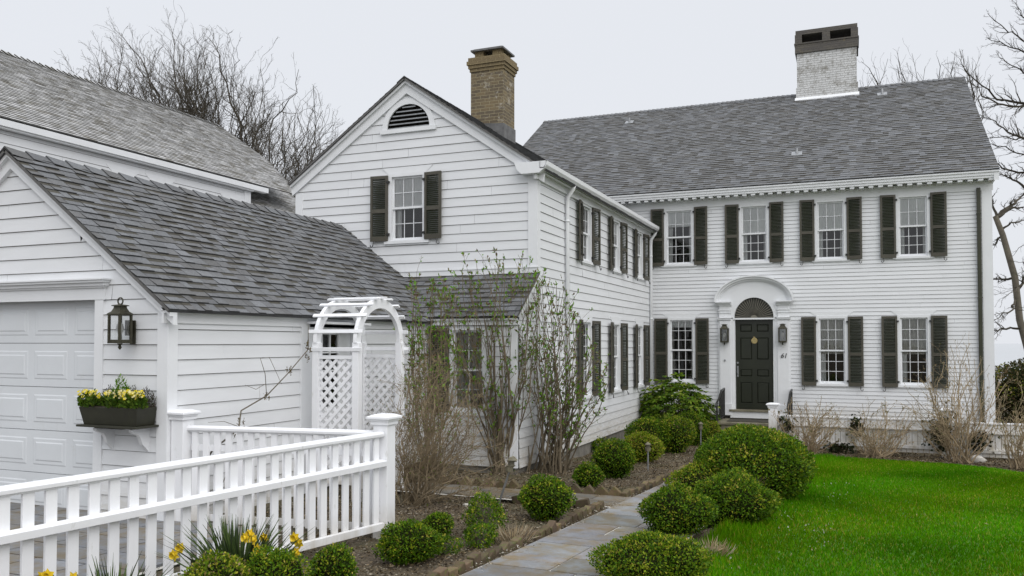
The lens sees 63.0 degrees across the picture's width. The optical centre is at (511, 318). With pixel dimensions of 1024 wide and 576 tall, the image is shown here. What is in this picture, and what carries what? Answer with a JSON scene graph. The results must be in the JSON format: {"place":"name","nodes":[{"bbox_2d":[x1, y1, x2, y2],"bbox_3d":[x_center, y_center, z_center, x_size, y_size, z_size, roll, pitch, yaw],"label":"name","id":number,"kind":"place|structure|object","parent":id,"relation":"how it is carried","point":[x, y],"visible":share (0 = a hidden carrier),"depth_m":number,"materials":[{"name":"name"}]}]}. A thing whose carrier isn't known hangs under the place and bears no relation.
{"place":"outdoors","nodes":[
{"label":"outdoors","id":0,"kind":"place"},
{"bbox_2d":[9,502,282,575],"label":"driveway","id":1,"kind":"structure","parent":0,"point":[15,521],"depth_m":7.26,"materials":[{"name":"grey asphalt"}]},
{"bbox_2d":[0,0,1023,343],"label":"sky","id":2,"kind":"structure","parent":0,"point":[574,58],"materials":[{"name":"white"}]},
{"bbox_2d":[395,478,712,575],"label":"path","id":3,"kind":"structure","parent":0,"point":[576,543],"depth_m":7.68,"materials":[{"name":"grey stone"}]},
{"bbox_2d":[470,482,663,568],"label":"path litter","id":4,"kind":"object","parent":3,"relation":"on","point":[560,529],"visible":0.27,"depth_m":8.53,"materials":[{"name":"brown plant"}]},
{"bbox_2d":[139,387,1023,575],"bbox_3d":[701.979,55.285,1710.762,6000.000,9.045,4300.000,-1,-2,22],"label":"ground","id":5,"kind":"structure","parent":0,"point":[362,561],"depth_m":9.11,"materials":[{"name":"soil"}]},
{"bbox_2d":[38,551,180,575],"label":"daffodil clump","id":6,"kind":"object","parent":5,"relation":"on","point":[47,572],"visible":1,"depth_m":4.80,"materials":[{"name":"green plant"}]},
{"bbox_2d":[52,12,190,110],"bbox_3d":[-17.334,-4.962,36.146,7.270,17.219,5.754,-1,-2,22],"label":"bare tree","id":7,"kind":"object","parent":5,"relation":"on","point":[123,75],"visible":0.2,"depth_m":35.88,"materials":[{"name":"brown plant"}]},
{"bbox_2d":[0,49,295,213],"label":"neighbour house","id":8,"kind":"structure","parent":5,"relation":"on","point":[45,110],"depth_m":19.05,"materials":[{"name":"white paint"}]},
{"bbox_2d":[106,164,138,176],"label":"window","id":9,"kind":"structure","parent":8,"relation":"in","point":[115,169],"depth_m":17.47,"materials":[{"name":"white paint"}]},
{"bbox_2d":[145,173,174,184],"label":"window","id":10,"kind":"structure","parent":8,"relation":"in","point":[159,179],"depth_m":18.41,"materials":[{"name":"white paint"}]},
{"bbox_2d":[219,191,244,201],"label":"window","id":11,"kind":"structure","parent":8,"relation":"in","point":[224,194],"depth_m":20.56,"materials":[{"name":"white paint"}]},
{"bbox_2d":[119,55,194,110],"bbox_3d":[-16.339,-4.468,38.430,6.118,16.365,4.886,-1,-2,22],"label":"bare tree","id":12,"kind":"object","parent":5,"relation":"on","point":[160,90],"visible":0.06,"depth_m":38.05,"materials":[{"name":"brown plant"}]},
{"bbox_2d":[125,1,232,127],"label":"bare tree","id":13,"kind":"object","parent":5,"relation":"on","point":[182,102],"visible":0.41,"depth_m":35.30,"materials":[{"name":"brown plant"}]},
{"bbox_2d":[167,409,200,521],"bbox_3d":[-3.354,1.635,8.487,0.251,1.420,0.251,-1,-2,22],"label":"fence post","id":14,"kind":"object","parent":5,"relation":"on","point":[182,420],"visible":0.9,"depth_m":8.42,"materials":[{"name":"white paint"}]},
{"bbox_2d":[176,549,253,575],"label":"boxwood","id":15,"kind":"object","parent":5,"relation":"on","point":[219,565],"visible":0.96,"depth_m":5.11,"materials":[{"name":"green plant"}]},
{"bbox_2d":[0,146,433,520],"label":"garage","id":16,"kind":"structure","parent":5,"relation":"on","point":[221,296],"depth_m":9.36,"materials":[{"name":"white paint"}]},
{"bbox_2d":[0,300,94,509],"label":"overhead door","id":17,"kind":"structure","parent":16,"relation":"in","point":[49,345],"depth_m":9.26,"materials":[{"name":"paint"}]},
{"bbox_2d":[76,405,158,451],"bbox_3d":[-4.003,1.125,8.487,0.810,0.477,0.320,-1,-2,22],"label":"window box","id":18,"kind":"object","parent":16,"relation":"attached to","point":[105,422],"visible":0.96,"depth_m":8.40,"materials":[{"name":"wood"}]},
{"bbox_2d":[76,389,96,406],"bbox_3d":[-4.355,0.812,8.554,0.238,0.188,0.210,-1,-2,22],"label":"primrose","id":19,"kind":"object","parent":18,"relation":"in","point":[80,400],"visible":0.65,"depth_m":8.51,"materials":[{"name":"yellow plant"}]},
{"bbox_2d":[83,388,103,407],"bbox_3d":[-4.253,0.806,8.490,0.214,0.196,0.193,-1,-2,32],"label":"primrose","id":20,"kind":"object","parent":18,"relation":"in","point":[98,398],"visible":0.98,"depth_m":8.45,"materials":[{"name":"green plant"}]},
{"bbox_2d":[105,389,121,407],"bbox_3d":[-3.978,0.802,8.373,0.238,0.197,0.196,-1,-2,22],"label":"primrose","id":21,"kind":"object","parent":18,"relation":"on","point":[112,401],"visible":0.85,"depth_m":8.33,"materials":[{"name":"green plant"}]},
{"bbox_2d":[110,373,130,397],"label":"fern","id":22,"kind":"object","parent":18,"relation":"in","point":[123,388],"visible":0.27,"depth_m":8.50,"materials":[{"name":"green plant"}]},
{"bbox_2d":[119,390,140,408],"bbox_3d":[-3.799,0.804,8.302,0.246,0.195,0.186,-1,-2,22],"label":"primrose","id":23,"kind":"object","parent":18,"relation":"in","point":[125,395],"visible":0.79,"depth_m":8.26,"materials":[{"name":"green plant"}]},
{"bbox_2d":[127,390,148,408],"bbox_3d":[-3.705,0.805,8.280,0.240,0.197,0.197,-1,-2,22],"label":"primrose","id":24,"kind":"object","parent":18,"relation":"on","point":[138,396],"visible":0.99,"depth_m":8.24,"materials":[{"name":"green plant"}]},
{"bbox_2d":[107,297,135,349],"bbox_3d":[-3.956,0.048,8.500,0.178,0.533,0.260,-1,-2,22],"label":"wall lantern","id":25,"kind":"object","parent":16,"relation":"attached to","point":[119,310],"depth_m":8.44,"materials":[{"name":"brown metal"}]},
{"bbox_2d":[208,325,312,481],"bbox_3d":[-2.714,0.883,9.236,0.371,1.650,1.501,-1,-2,22],"label":"climbing rose","id":26,"kind":"object","parent":16,"relation":"attached to","point":[267,393],"visible":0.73,"depth_m":9.20,"materials":[{"name":"brown plant"}]},
{"bbox_2d":[307,321,370,485],"bbox_3d":[-2.323,1.134,11.095,0.280,2.170,1.220,-1,-2,22],"label":"side door","id":27,"kind":"structure","parent":16,"relation":"in","point":[327,339],"depth_m":11.21,"materials":[{"name":"white paint"}]},
{"bbox_2d":[162,23,287,165],"bbox_3d":[-11.851,-4.374,34.646,5.219,15.966,6.765,0,-2,-14],"label":"bare tree","id":28,"kind":"object","parent":5,"relation":"on","point":[234,107],"visible":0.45,"depth_m":34.50,"materials":[{"name":"brown plant"}]},
{"bbox_2d":[155,514,312,571],"bbox_3d":[-1.827,1.625,5.542,1.086,0.605,1.001,-1,-2,22],"label":"daffodil clump","id":29,"kind":"object","parent":5,"relation":"on","point":[229,544],"visible":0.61,"depth_m":5.53,"materials":[{"name":"green plant"}]},
{"bbox_2d":[244,543,312,575],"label":"boxwood","id":30,"kind":"object","parent":5,"relation":"on","point":[275,562],"visible":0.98,"depth_m":5.16,"materials":[{"name":"green plant"}]},
{"bbox_2d":[187,425,372,529],"bbox_3d":[-2.279,1.563,8.245,2.063,0.970,0.120,0,-2,14],"label":"picket fence","id":31,"kind":"object","parent":5,"relation":"on","point":[206,447],"visible":0.52,"depth_m":8.28,"materials":[{"name":"white paint"}]},
{"bbox_2d":[243,53,336,197],"bbox_3d":[-9.048,-3.495,33.129,4.017,14.116,6.986,1,-2,-33],"label":"bare tree","id":32,"kind":"object","parent":5,"relation":"on","point":[282,149],"visible":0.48,"depth_m":33.05,"materials":[{"name":"brown plant"}]},
{"bbox_2d":[252,109,343,328],"bbox_3d":[-7.923,-2.443,31.876,4.673,11.937,5.620,0,-2,-7],"label":"bare tree","id":33,"kind":"object","parent":5,"relation":"on","point":[294,167],"visible":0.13,"depth_m":31.48,"materials":[{"name":"brown plant"}]},
{"bbox_2d":[308,542,359,575],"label":"boxwood","id":34,"kind":"object","parent":5,"relation":"on","point":[335,560],"visible":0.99,"depth_m":5.92,"materials":[{"name":"green plant"}]},
{"bbox_2d":[308,297,408,501],"bbox_3d":[-1.957,1.030,10.726,0.780,2.614,1.156,-1,-2,22],"label":"garden arbor","id":35,"kind":"object","parent":5,"relation":"on","point":[359,363],"visible":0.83,"depth_m":10.34,"materials":[{"name":"white paint"}]},
{"bbox_2d":[366,413,401,538],"bbox_3d":[-1.221,1.590,7.970,0.251,1.360,0.251,-1,-2,22],"label":"fence post","id":36,"kind":"object","parent":5,"relation":"on","point":[385,423],"visible":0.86,"depth_m":7.90,"materials":[{"name":"white paint"}]},
{"bbox_2d":[0,431,386,575],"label":"picket fence","id":37,"kind":"object","parent":36,"relation":"attached to","point":[26,533],"visible":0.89,"depth_m":5.98,"materials":[{"name":"white paint"}]},
{"bbox_2d":[371,518,446,565],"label":"boxwood","id":38,"kind":"object","parent":5,"relation":"on","point":[409,541],"visible":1,"depth_m":6.78,"materials":[{"name":"green plant"}]},
{"bbox_2d":[393,257,476,481],"bbox_3d":[-1.108,0.722,11.743,1.144,3.268,1.368,-1,-2,22],"label":"flowering shrub","id":39,"kind":"object","parent":5,"relation":"on","point":[440,330],"visible":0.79,"depth_m":11.70,"materials":[{"name":"brown plant"}]},
{"bbox_2d":[421,511,455,536],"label":"boxwood","id":40,"kind":"object","parent":5,"relation":"on","point":[441,523],"visible":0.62,"depth_m":7.82,"materials":[{"name":"green plant"}]},
{"bbox_2d":[366,329,528,506],"bbox_3d":[-0.827,1.239,9.958,1.899,2.274,1.752,-1,-2,22],"label":"flowering shrub","id":41,"kind":"object","parent":5,"relation":"on","point":[419,475],"visible":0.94,"depth_m":9.85,"materials":[{"name":"brown plant"}]},
{"bbox_2d":[433,531,467,554],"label":"shrub","id":42,"kind":"object","parent":5,"relation":"on","point":[449,545],"visible":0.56,"depth_m":7.13,"materials":[{"name":"green plant"}]},
{"bbox_2d":[452,561,465,574],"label":"edging brick","id":43,"kind":"object","parent":5,"relation":"on","point":[461,565],"visible":0.72,"depth_m":6.50,"materials":[{"name":"beige stone"}]},
{"bbox_2d":[401,267,539,474],"bbox_3d":[-0.941,1.018,13.850,2.630,3.762,1.042,-1,-2,22],"label":"front extension","id":44,"kind":"object","parent":5,"relation":"on","point":[424,282],"visible":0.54,"depth_m":13.42,"materials":[{"name":"white paint"}]},
{"bbox_2d":[445,325,518,416],"bbox_3d":[-0.540,0.835,13.740,1.020,1.580,0.950,-1,-2,22],"label":"window","id":45,"kind":"structure","parent":44,"relation":"in","point":[483,370],"depth_m":13.43,"materials":[{"name":"white paint"}]},
{"bbox_2d":[287,45,658,473],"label":"gabled wing","id":46,"kind":"structure","parent":5,"relation":"on","point":[404,173],"depth_m":15.12,"materials":[{"name":"white wood"}]},
{"bbox_2d":[383,164,456,251],"bbox_3d":[-1.702,-1.974,15.271,1.130,1.445,0.950,-1,-2,22],"label":"window","id":47,"kind":"structure","parent":46,"relation":"in","point":[406,186],"depth_m":14.97,"materials":[{"name":"white paint"}]},
{"bbox_2d":[579,203,593,266],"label":"window","id":48,"kind":"structure","parent":46,"relation":"in","point":[587,216],"depth_m":16.73,"materials":[{"name":"white paint"}]},
{"bbox_2d":[579,313,593,399],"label":"window","id":49,"kind":"structure","parent":46,"relation":"in","point":[588,324],"depth_m":16.66,"materials":[{"name":"white paint"}]},
{"bbox_2d":[582,219,621,274],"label":"window","id":50,"kind":"structure","parent":46,"relation":"in","point":[616,223],"depth_m":18.76,"materials":[{"name":"white paint"}]},
{"bbox_2d":[611,317,622,393],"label":"window","id":51,"kind":"structure","parent":46,"relation":"in","point":[617,339],"depth_m":18.69,"materials":[{"name":"white paint"}]},
{"bbox_2d":[635,232,644,280],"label":"window","id":52,"kind":"structure","parent":46,"relation":"in","point":[640,236],"depth_m":20.80,"materials":[{"name":"white paint"}]},
{"bbox_2d":[635,319,644,388],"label":"window","id":53,"kind":"structure","parent":46,"relation":"in","point":[640,322],"depth_m":20.72,"materials":[{"name":"white paint"}]},
{"bbox_2d":[466,552,481,568],"bbox_3d":[-0.306,1.971,6.755,0.080,0.157,0.143,-1,-2,22],"label":"edging brick","id":54,"kind":"object","parent":5,"relation":"on","point":[475,557],"visible":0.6,"depth_m":6.73,"materials":[{"name":"beige stone"}]},
{"bbox_2d":[462,519,498,548],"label":"shrub","id":55,"kind":"object","parent":5,"relation":"on","point":[469,532],"visible":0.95,"depth_m":7.50,"materials":[{"name":"green plant"}]},
{"bbox_2d":[460,486,508,536],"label":"boxwood","id":56,"kind":"object","parent":5,"relation":"on","point":[474,508],"visible":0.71,"depth_m":7.99,"materials":[{"name":"green plant"}]},
{"bbox_2d":[438,247,547,474],"bbox_3d":[-0.302,0.674,13.041,1.741,3.579,1.535,0,-2,-6],"label":"flowering shrub","id":57,"kind":"object","parent":5,"relation":"on","point":[499,439],"visible":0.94,"depth_m":12.96,"materials":[{"name":"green plant"}]},
{"bbox_2d":[498,456,516,503],"bbox_3d":[-0.063,1.947,9.888,0.276,0.648,0.134,-1,-2,22],"label":"garden light","id":58,"kind":"object","parent":5,"relation":"on","point":[512,460],"visible":0.97,"depth_m":9.85,"materials":[{"name":"grey metal"}]},
{"bbox_2d":[490,522,541,543],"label":"dry grass","id":59,"kind":"structure","parent":5,"relation":"on","point":[503,533],"depth_m":7.69,"materials":[{"name":"beige plant"}]},
{"bbox_2d":[517,473,577,521],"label":"boxwood","id":60,"kind":"object","parent":5,"relation":"on","point":[547,498],"visible":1,"depth_m":8.94,"materials":[{"name":"green plant"}]},
{"bbox_2d":[515,256,610,473],"bbox_3d":[0.744,0.725,13.470,1.661,3.545,1.553,0,-2,-13],"label":"flowering shrub","id":61,"kind":"object","parent":5,"relation":"on","point":[554,459],"visible":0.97,"depth_m":13.38,"materials":[{"name":"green plant"}]},
{"bbox_2d":[571,460,605,488],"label":"boxwood","id":62,"kind":"object","parent":5,"relation":"on","point":[586,475],"visible":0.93,"depth_m":11.45,"materials":[{"name":"green plant"}]},
{"bbox_2d":[590,437,638,478],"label":"boxwood","id":63,"kind":"object","parent":5,"relation":"on","point":[614,458],"visible":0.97,"depth_m":12.65,"materials":[{"name":"green plant"}]},
{"bbox_2d":[621,430,665,462],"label":"boxwood","id":64,"kind":"object","parent":5,"relation":"on","point":[637,442],"visible":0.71,"depth_m":14.77,"materials":[{"name":"green plant"}]},
{"bbox_2d":[624,416,672,446],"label":"boxwood","id":65,"kind":"object","parent":5,"relation":"on","point":[654,426],"visible":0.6,"depth_m":16.81,"materials":[{"name":"green plant"}]},
{"bbox_2d":[586,528,716,575],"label":"boxwood","id":66,"kind":"object","parent":5,"relation":"on","point":[649,553],"visible":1,"depth_m":5.98,"materials":[{"name":"green plant"}]},
{"bbox_2d":[635,481,718,536],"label":"boxwood","id":67,"kind":"object","parent":5,"relation":"on","point":[675,508],"visible":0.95,"depth_m":8.03,"materials":[{"name":"green plant"}]},
{"bbox_2d":[661,414,696,453],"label":"boxwood","id":68,"kind":"object","parent":5,"relation":"on","point":[683,430],"visible":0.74,"depth_m":16.88,"materials":[{"name":"green plant"}]},
{"bbox_2d":[639,372,721,426],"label":"rhododendron","id":69,"kind":"object","parent":5,"relation":"on","point":[659,400],"visible":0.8,"depth_m":20.00,"materials":[{"name":"green plant"}]},
{"bbox_2d":[670,410,709,445],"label":"boxwood","id":70,"kind":"object","parent":5,"relation":"on","point":[694,418],"visible":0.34,"depth_m":18.86,"materials":[{"name":"green plant"}]},
{"bbox_2d":[663,458,721,492],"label":"boxwood","id":71,"kind":"object","parent":5,"relation":"on","point":[694,475],"visible":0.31,"depth_m":10.38,"materials":[{"name":"green plant"}]},
{"bbox_2d":[701,420,721,441],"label":"boxwood","id":72,"kind":"object","parent":5,"relation":"on","point":[714,429],"visible":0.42,"depth_m":19.36,"materials":[{"name":"green plant"}]},
{"bbox_2d":[694,466,784,526],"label":"boxwood","id":73,"kind":"object","parent":5,"relation":"on","point":[736,496],"visible":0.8,"depth_m":8.67,"materials":[{"name":"green plant"}]},
{"bbox_2d":[713,418,793,436],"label":"entrance steps","id":74,"kind":"structure","parent":5,"relation":"on","point":[723,422],"depth_m":19.78,"materials":[{"name":"stone"}]},
{"bbox_2d":[715,388,724,426],"bbox_3d":[5.041,2.199,20.195,0.048,1.004,1.426,-1,-2,22],"label":"handrail","id":75,"kind":"object","parent":74,"relation":"on","point":[721,398],"visible":0.98,"depth_m":20.36,"materials":[{"name":"black metal"}]},
{"bbox_2d":[727,419,767,422],"bbox_3d":[5.774,2.454,20.078,1.100,0.016,0.650,-1,-2,22],"label":"door mat","id":76,"kind":"object","parent":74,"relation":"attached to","point":[748,420],"depth_m":20.06,"materials":[{"name":"grey"}]},
{"bbox_2d":[693,423,819,499],"bbox_3d":[3.146,1.862,10.819,1.596,1.021,1.885,-1,-2,22],"label":"boxwood","id":77,"kind":"object","parent":5,"relation":"on","point":[784,462],"visible":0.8,"depth_m":10.32,"materials":[{"name":"green plant"}]},
{"bbox_2d":[519,23,999,447],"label":"house","id":78,"kind":"structure","parent":5,"relation":"on","point":[833,217],"depth_m":20.66,"materials":[{"name":"white paint"}]},
{"bbox_2d":[661,208,696,267],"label":"window","id":79,"kind":"structure","parent":78,"relation":"in","point":[678,223],"depth_m":21.57,"materials":[{"name":"white paint"}]},
{"bbox_2d":[663,313,699,384],"bbox_3d":[4.505,0.808,21.749,1.080,1.855,0.950,-1,-2,22],"label":"window","id":80,"kind":"structure","parent":78,"relation":"in","point":[681,327],"depth_m":21.49,"materials":[{"name":"white paint"}]},
{"bbox_2d":[736,203,772,264],"bbox_3d":[6.180,-2.111,21.146,1.100,1.675,0.950,-1,-2,22],"label":"window","id":81,"kind":"structure","parent":78,"relation":"in","point":[753,218],"depth_m":20.84,"materials":[{"name":"white paint"}]},
{"bbox_2d":[735,319,773,408],"bbox_3d":[6.019,1.128,20.700,0.920,2.215,0.124,-1,-2,22],"label":"front door","id":82,"kind":"structure","parent":78,"relation":"in","point":[754,338],"depth_m":20.72,"materials":[{"name":"black paint"}]},
{"bbox_2d":[812,199,849,267],"bbox_3d":[7.822,-2.130,20.473,1.090,1.675,0.950,-1,-2,22],"label":"window","id":83,"kind":"structure","parent":78,"relation":"in","point":[830,220],"depth_m":20.16,"materials":[{"name":"white paint"}]},
{"bbox_2d":[811,311,852,386],"bbox_3d":[7.826,0.769,20.387,1.080,1.855,0.950,-1,-2,22],"label":"window","id":84,"kind":"structure","parent":78,"relation":"in","point":[831,327],"depth_m":20.09,"materials":[{"name":"white paint"}]},
{"bbox_2d":[892,310,936,388],"bbox_3d":[9.469,0.750,19.714,1.070,1.855,0.950,-1,-2,22],"label":"window","id":85,"kind":"structure","parent":78,"relation":"in","point":[913,327],"depth_m":19.41,"materials":[{"name":"white paint"}]},
{"bbox_2d":[893,194,937,259],"bbox_3d":[9.478,-2.149,19.794,1.090,1.675,0.950,-1,-2,22],"label":"window","id":86,"kind":"structure","parent":78,"relation":"in","point":[912,211],"depth_m":19.48,"materials":[{"name":"white paint"}]},
{"bbox_2d":[766,402,779,430],"bbox_3d":[5.693,2.432,18.193,0.276,1.200,0.276,-1,-2,22],"label":"fence post","id":87,"kind":"object","parent":5,"relation":"on","point":[772,420],"visible":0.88,"depth_m":18.12,"materials":[{"name":"white paint"}]},
{"bbox_2d":[769,395,855,454],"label":"dried hydrangea","id":88,"kind":"object","parent":5,"relation":"on","point":[812,444],"visible":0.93,"depth_m":17.05,"materials":[{"name":"plant"}]},
{"bbox_2d":[778,415,940,453],"bbox_3d":[7.245,2.413,17.551,3.160,0.685,0.110,-1,-2,22],"label":"board fence","id":89,"kind":"object","parent":5,"relation":"on","point":[916,446],"visible":0.43,"depth_m":17.39,"materials":[{"name":"white paint"}]},
{"bbox_2d":[778,411,798,432],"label":"ivy","id":90,"kind":"object","parent":89,"relation":"attached to","point":[787,425],"visible":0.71,"depth_m":17.94,"materials":[{"name":"green plant"}]},
{"bbox_2d":[823,441,855,453],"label":"ivy","id":91,"kind":"object","parent":89,"relation":"attached to","point":[836,447],"visible":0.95,"depth_m":17.52,"materials":[{"name":"green plant"}]},
{"bbox_2d":[845,412,864,439],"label":"ivy","id":92,"kind":"object","parent":89,"relation":"attached to","point":[856,423],"visible":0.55,"depth_m":17.42,"materials":[{"name":"green plant"}]},
{"bbox_2d":[833,397,917,457],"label":"dried hydrangea","id":93,"kind":"object","parent":5,"relation":"on","point":[872,448],"visible":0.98,"depth_m":16.65,"materials":[{"name":"plant"}]},
{"bbox_2d":[887,38,921,83],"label":"bare tree","id":94,"kind":"object","parent":5,"relation":"on","point":[906,70],"visible":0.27,"depth_m":44.34,"materials":[{"name":"grey plant"}]},
{"bbox_2d":[811,446,1023,471],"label":"mulch","id":95,"kind":"object","parent":5,"relation":"on","point":[996,461],"visible":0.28,"depth_m":16.50,"materials":[{"name":"brown soil"}]},
{"bbox_2d":[940,408,951,458],"bbox_3d":[8.790,2.405,16.890,0.276,1.180,0.276,-1,-2,22],"label":"fence post","id":96,"kind":"object","parent":5,"relation":"on","point":[942,410],"visible":0.11,"depth_m":16.81,"materials":[{"name":"white paint"}]},
{"bbox_2d":[921,402,965,457],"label":"ivy","id":97,"kind":"object","parent":96,"relation":"attached to","point":[942,448],"visible":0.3,"depth_m":16.82,"materials":[{"name":"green plant"}]},
{"bbox_2d":[892,333,1015,463],"bbox_3d":[8.322,1.511,16.099,2.562,2.557,1.559,0,-2,-9],"label":"dried hydrangea","id":98,"kind":"object","parent":5,"relation":"on","point":[947,440],"visible":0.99,"depth_m":15.99,"materials":[{"name":"plant"}]},
{"bbox_2d":[942,49,988,120],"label":"bare tree","id":99,"kind":"object","parent":5,"relation":"on","point":[973,92],"visible":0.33,"depth_m":43.88,"materials":[{"name":"grey plant"}]},
{"bbox_2d":[944,1,1023,347],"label":"bare tree","id":100,"kind":"object","parent":5,"relation":"on","point":[1016,305],"visible":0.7,"depth_m":26.96,"materials":[{"name":"brown plant"}]},
{"bbox_2d":[952,421,1023,458],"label":"board fence","id":101,"kind":"object","parent":5,"relation":"on","point":[990,452],"visible":0.24,"depth_m":16.57,"materials":[{"name":"white paint"}]},
{"bbox_2d":[959,421,1000,454],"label":"ivy","id":102,"kind":"object","parent":101,"relation":"attached to","point":[978,444],"visible":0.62,"depth_m":16.57,"materials":[{"name":"green plant"}]},
{"bbox_2d":[986,372,1023,469],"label":"dried hydrangea","id":103,"kind":"object","parent":5,"relation":"on","point":[1018,462],"visible":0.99,"depth_m":14.91,"materials":[{"name":"plant"}]},
{"bbox_2d":[995,357,1023,423],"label":"hedge","id":104,"kind":"object","parent":5,"relation":"on","point":[1009,374],"visible":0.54,"depth_m":22.52,"materials":[{"name":"green plant"}]},
{"bbox_2d":[696,453,1023,575],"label":"lawn","id":105,"kind":"structure","parent":0,"point":[931,560],"depth_m":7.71,"materials":[{"name":"plant"}]},
{"bbox_2d":[692,536,736,558],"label":"dry grass","id":106,"kind":"structure","parent":105,"relation":"on","point":[718,548],"depth_m":7.16,"materials":[{"name":"beige plant"}]},
{"bbox_2d":[994,343,1023,382],"bbox_3d":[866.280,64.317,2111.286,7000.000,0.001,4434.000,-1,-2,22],"label":"water","id":107,"kind":"structure","parent":0,"point":[1007,352],"depth_m":279.15,"materials":[{"name":"white"}]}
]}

